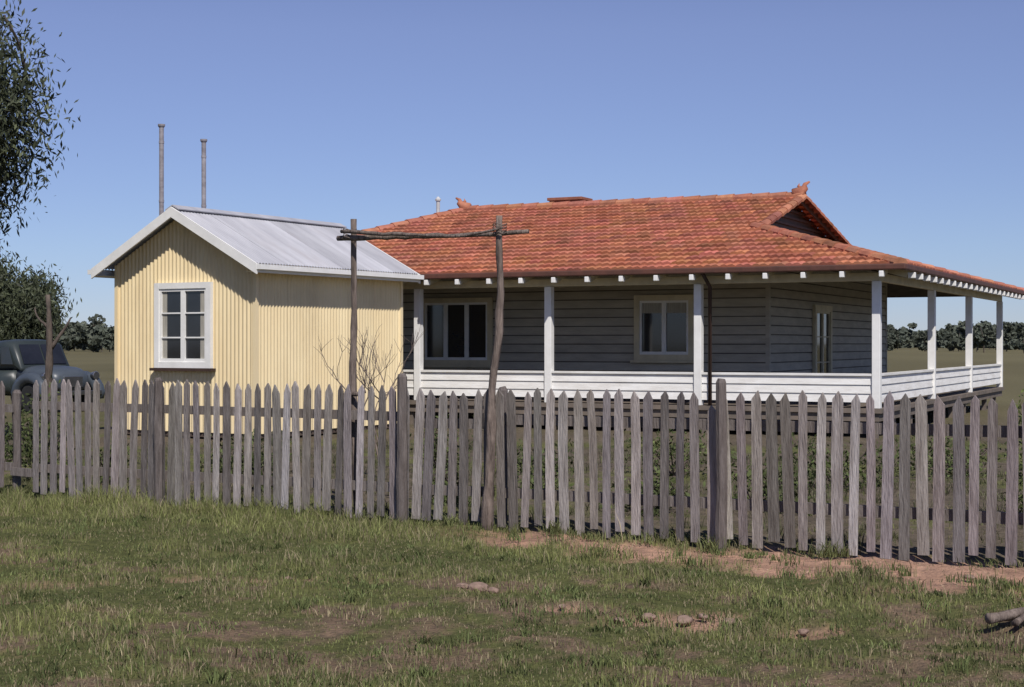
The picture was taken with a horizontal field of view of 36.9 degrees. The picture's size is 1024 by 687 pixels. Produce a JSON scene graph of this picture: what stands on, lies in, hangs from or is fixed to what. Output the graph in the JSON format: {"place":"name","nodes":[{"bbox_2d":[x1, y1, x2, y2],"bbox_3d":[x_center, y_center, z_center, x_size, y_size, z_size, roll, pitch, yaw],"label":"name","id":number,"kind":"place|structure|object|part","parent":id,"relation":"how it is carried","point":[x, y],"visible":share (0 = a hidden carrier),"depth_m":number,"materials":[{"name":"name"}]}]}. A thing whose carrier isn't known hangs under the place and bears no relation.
{"place":"outdoors","nodes":[
{"label":"outdoors","id":0,"kind":"place"},
{"bbox_2d":[0,347,1023,686],"bbox_3d":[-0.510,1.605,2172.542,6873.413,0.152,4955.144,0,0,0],"label":"ground","id":1,"kind":"structure","parent":0,"point":[898,361],"depth_m":9.58,"materials":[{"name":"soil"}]},
{"bbox_2d":[0,240,26,278],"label":"gum tree","id":2,"kind":"object","parent":1,"relation":"on","point":[9,262],"visible":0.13,"depth_m":71.27,"materials":[{"name":"green plant"}]},
{"bbox_2d":[4,412,30,466],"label":"garden shrub","id":3,"kind":"object","parent":1,"relation":"on","point":[8,438],"visible":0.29,"depth_m":19.58,"materials":[{"name":"green plant"}]},
{"bbox_2d":[0,0,80,278],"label":"gum tree","id":4,"kind":"object","parent":1,"relation":"on","point":[11,125],"visible":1,"depth_m":22.20,"materials":[{"name":"green plant"}]},
{"bbox_2d":[0,254,81,347],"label":"gum tree","id":5,"kind":"object","parent":1,"relation":"on","point":[21,301],"visible":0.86,"depth_m":59.61,"materials":[{"name":"green plant"}]},
{"bbox_2d":[4,375,84,481],"bbox_3d":[-5.573,1.010,18.241,0.929,1.290,1.100,0,0,0],"label":"garden shrub","id":6,"kind":"object","parent":1,"relation":"on","point":[27,453],"visible":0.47,"depth_m":18.12,"materials":[{"name":"green plant"}]},
{"bbox_2d":[0,339,104,413],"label":"parked utility car","id":7,"kind":"object","parent":1,"relation":"on","point":[22,365],"visible":0.66,"depth_m":35.49,"materials":[{"name":"paint"}]},
{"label":"car windows","id":8,"kind":"part","parent":7,"relation":"part of","materials":[{"name":"black glass"}]},
{"bbox_2d":[34,295,70,423],"bbox_3d":[-9.000,0.377,30.008,0.727,2.663,0.215,0,0,0],"label":"dead tree trunk","id":9,"kind":"object","parent":1,"relation":"on","point":[50,344],"visible":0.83,"depth_m":29.94,"materials":[{"name":"wood"}]},
{"bbox_2d":[91,436,137,484],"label":"garden shrub","id":10,"kind":"object","parent":1,"relation":"on","point":[101,461],"visible":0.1,"depth_m":17.62,"materials":[{"name":"green plant"}]},
{"bbox_2d":[200,435,262,473],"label":"garden shrub","id":11,"kind":"object","parent":1,"relation":"on","point":[221,462],"visible":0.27,"depth_m":18.61,"materials":[{"name":"green plant"}]},
{"bbox_2d":[88,124,423,441],"bbox_3d":[-4.475,-1.090,27.518,3.830,5.580,4.696,0,0,30],"label":"corrugated iron hut","id":12,"kind":"object","parent":1,"relation":"on","point":[203,294],"visible":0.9,"depth_m":26.02,"materials":[{"name":"yellow metal"}]},
{"bbox_2d":[154,282,212,367],"bbox_3d":[-5.508,-0.305,25.733,1.254,1.430,0.070,0,0,30],"label":"window frame","id":13,"kind":"structure","parent":12,"relation":"in","point":[208,285],"depth_m":25.62,"materials":[{"name":"white paint"}]},
{"bbox_2d":[167,291,199,358],"bbox_3d":[-5.495,-0.305,25.755,1.150,1.370,0.012,0,0,30],"label":"window glass","id":14,"kind":"structure","parent":12,"relation":"in","point":[192,297],"depth_m":25.72,"materials":[{"name":"glass"}]},
{"bbox_2d":[233,429,300,491],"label":"garden shrub","id":15,"kind":"object","parent":1,"relation":"on","point":[262,466],"visible":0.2,"depth_m":16.55,"materials":[{"name":"green plant"}]},
{"bbox_2d":[314,321,424,477],"bbox_3d":[-1.710,0.695,18.388,1.362,1.918,1.048,0,0,-34],"label":"bare shrub","id":16,"kind":"object","parent":1,"relation":"on","point":[365,369],"visible":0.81,"depth_m":18.31,"materials":[{"name":"brown wood"}]},
{"bbox_2d":[0,483,860,557],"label":"fence foot grass","id":17,"kind":"structure","parent":1,"relation":"on","point":[827,552],"depth_m":12.87,"materials":[{"name":"green plant"}]},
{"bbox_2d":[336,215,528,530],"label":"pole gate arch","id":18,"kind":"structure","parent":1,"relation":"on","point":[487,502],"depth_m":13.24,"materials":[{"name":"brown wood"}]},
{"bbox_2d":[410,409,482,467],"bbox_3d":[-0.842,1.246,19.601,0.954,0.822,1.186,0,0,0],"label":"garden shrub","id":19,"kind":"object","parent":1,"relation":"on","point":[435,447],"visible":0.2,"depth_m":19.46,"materials":[{"name":"green plant"}]},
{"bbox_2d":[421,445,471,506],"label":"garden shrub","id":20,"kind":"object","parent":1,"relation":"on","point":[445,498],"visible":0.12,"depth_m":14.97,"materials":[{"name":"green plant"}]},
{"bbox_2d":[456,583,468,588],"bbox_3d":[-0.322,1.570,9.952,0.087,0.042,0.067,0,0,-13],"label":"rock","id":21,"kind":"object","parent":1,"relation":"on","point":[462,585],"visible":0.97,"depth_m":9.93,"materials":[{"name":"beige stone"}]},
{"bbox_2d":[468,582,487,592],"bbox_3d":[-0.220,1.571,9.880,0.142,0.075,0.103,0,0,-30],"label":"rock","id":22,"kind":"object","parent":1,"relation":"on","point":[478,585],"visible":0.76,"depth_m":9.85,"materials":[{"name":"beige stone"}]},
{"bbox_2d":[488,587,498,593],"bbox_3d":[-0.118,1.583,9.843,0.074,0.049,0.093,0,0,14],"label":"rock","id":23,"kind":"object","parent":1,"relation":"on","point":[494,589],"visible":0.86,"depth_m":9.81,"materials":[{"name":"beige stone"}]},
{"bbox_2d":[0,373,1023,565],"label":"picket fence","id":24,"kind":"object","parent":1,"relation":"on","point":[719,503],"visible":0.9,"depth_m":13.05,"materials":[{"name":"grey wood"}]},
{"bbox_2d":[0,515,1023,686],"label":"soil clods","id":25,"kind":"object","parent":1,"relation":"on","point":[330,662],"visible":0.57,"depth_m":9.30,"materials":[{"name":"brown soil"}]},
{"bbox_2d":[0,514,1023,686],"bbox_3d":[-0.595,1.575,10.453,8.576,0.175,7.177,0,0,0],"label":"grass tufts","id":26,"kind":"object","parent":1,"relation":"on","point":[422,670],"visible":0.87,"depth_m":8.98,"materials":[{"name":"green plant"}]},
{"bbox_2d":[495,438,573,489],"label":"garden shrub","id":27,"kind":"object","parent":1,"relation":"on","point":[532,469],"visible":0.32,"depth_m":16.20,"materials":[{"name":"green plant"}]},
{"bbox_2d":[53,314,1023,352],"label":"distant trees","id":28,"kind":"object","parent":1,"relation":"on","point":[96,337],"visible":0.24,"depth_m":297.96,"materials":[{"name":"green plant"}]},
{"bbox_2d":[66,321,1022,347],"bbox_3d":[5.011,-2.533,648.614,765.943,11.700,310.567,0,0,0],"label":"horizon trees","id":29,"kind":"object","parent":1,"relation":"on","point":[913,325],"visible":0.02,"depth_m":526.38,"materials":[{"name":"green plant"}]},
{"bbox_2d":[559,604,565,608],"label":"rock","id":30,"kind":"object","parent":1,"relation":"on","point":[563,606],"visible":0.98,"depth_m":9.18,"materials":[{"name":"beige stone"}]},
{"bbox_2d":[587,465,689,516],"bbox_3d":[1.250,1.399,14.561,0.885,0.515,0.980,0,0,-39],"label":"garden shrub","id":31,"kind":"object","parent":1,"relation":"on","point":[656,485],"visible":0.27,"depth_m":14.48,"materials":[{"name":"green plant"}]},
{"bbox_2d":[641,613,656,620],"bbox_3d":[0.800,1.602,9.001,0.095,0.048,0.078,0,0,17],"label":"rock","id":32,"kind":"object","parent":1,"relation":"on","point":[646,615],"visible":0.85,"depth_m":8.98,"materials":[{"name":"beige stone"}]},
{"bbox_2d":[611,428,733,475],"bbox_3d":[1.976,1.284,18.924,1.910,0.746,1.112,0,0,34],"label":"garden shrub","id":33,"kind":"object","parent":1,"relation":"on","point":[671,454],"visible":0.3,"depth_m":18.86,"materials":[{"name":"green plant"}]},
{"bbox_2d":[677,615,692,625],"bbox_3d":[1.005,1.609,8.929,0.094,0.059,0.106,0,0,3],"label":"rock","id":34,"kind":"object","parent":1,"relation":"on","point":[686,618],"visible":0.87,"depth_m":8.90,"materials":[{"name":"beige stone"}]},
{"bbox_2d":[357,181,1023,438],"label":"tiled roof bungalow","id":35,"kind":"object","parent":1,"relation":"on","point":[777,295],"visible":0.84,"depth_m":30.44,"materials":[{"name":"tile"}]},
{"bbox_2d":[427,305,485,356],"bbox_3d":[-1.168,-0.255,32.425,1.600,1.350,0.012,0,0,26],"label":"wide window glass","id":36,"kind":"structure","parent":35,"relation":"in","point":[477,313],"depth_m":32.42,"materials":[{"name":"glass"}]},
{"bbox_2d":[423,297,492,364],"bbox_3d":[-1.179,-0.255,32.402,1.704,1.410,0.070,0,0,26],"label":"wide window frame","id":37,"kind":"structure","parent":35,"relation":"in","point":[489,300],"depth_m":32.24,"materials":[{"name":"beige paint"}]},
{"bbox_2d":[634,294,693,359],"bbox_3d":[3.009,-0.315,30.393,1.254,1.290,0.070,0,0,26],"label":"front window frame","id":38,"kind":"structure","parent":35,"relation":"in","point":[690,298],"depth_m":30.34,"materials":[{"name":"beige paint"}]},
{"bbox_2d":[642,313,685,351],"bbox_3d":[3.020,-0.315,30.415,1.140,1.230,0.012,0,0,26],"label":"front window glass","id":39,"kind":"structure","parent":35,"relation":"in","point":[651,322],"depth_m":30.44,"materials":[{"name":"glass"}]},
{"bbox_2d":[698,613,707,619],"bbox_3d":[1.122,1.603,9.021,0.059,0.040,0.080,0,0,-30],"label":"rock","id":40,"kind":"object","parent":1,"relation":"on","point":[701,616],"visible":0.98,"depth_m":9.00,"materials":[{"name":"beige stone"}]},
{"bbox_2d":[723,618,734,625],"bbox_3d":[1.251,1.607,8.858,0.078,0.046,0.096,0,0,-11],"label":"rock","id":41,"kind":"object","parent":1,"relation":"on","point":[732,621],"visible":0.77,"depth_m":8.82,"materials":[{"name":"beige stone"}]},
{"bbox_2d":[701,443,828,515],"bbox_3d":[2.488,1.307,14.763,1.040,0.699,1.216,0,0,-27],"label":"garden shrub","id":42,"kind":"object","parent":1,"relation":"on","point":[749,473],"visible":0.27,"depth_m":14.84,"materials":[{"name":"green plant"}]},
{"bbox_2d":[798,629,808,635],"bbox_3d":[1.649,1.635,8.700,0.061,0.040,0.075,0,0,43],"label":"rock","id":43,"kind":"object","parent":1,"relation":"on","point":[803,632],"visible":0.95,"depth_m":8.68,"materials":[{"name":"beige stone"}]},
{"bbox_2d":[764,432,898,490],"bbox_3d":[3.645,1.268,17.116,1.754,0.777,1.314,0,0,0],"label":"garden shrub","id":44,"kind":"object","parent":1,"relation":"on","point":[828,464],"visible":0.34,"depth_m":16.99,"materials":[{"name":"green plant"}]},
{"bbox_2d":[875,423,1020,480],"bbox_3d":[5.045,1.305,18.457,1.943,0.705,1.746,0,0,-39],"label":"garden shrub","id":45,"kind":"object","parent":1,"relation":"on","point":[947,462],"visible":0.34,"depth_m":18.39,"materials":[{"name":"green plant"}]},
{"bbox_2d":[964,574,974,579],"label":"rock","id":46,"kind":"object","parent":1,"relation":"on","point":[972,576],"visible":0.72,"depth_m":10.38,"materials":[{"name":"beige stone"}]},
{"bbox_2d":[985,607,1023,626],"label":"broken timber","id":47,"kind":"object","parent":1,"relation":"on","point":[1015,616],"visible":1,"depth_m":8.68,"materials":[{"name":"grey wood"}]},
{"bbox_2d":[1000,389,1023,512],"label":"garden shrub","id":48,"kind":"object","parent":1,"relation":"on","point":[1020,497],"visible":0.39,"depth_m":13.59,"materials":[{"name":"green plant"}]},
{"bbox_2d":[0,0,1023,330],"label":"sky","id":49,"kind":"structure","parent":0,"point":[903,120],"materials":[{"name":"blue"}]},
{"bbox_2d":[5,430,1023,551],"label":"yard grass","id":50,"kind":"structure","parent":0,"point":[1001,475],"depth_m":17.07,"materials":[{"name":"green plant"}]}
]}

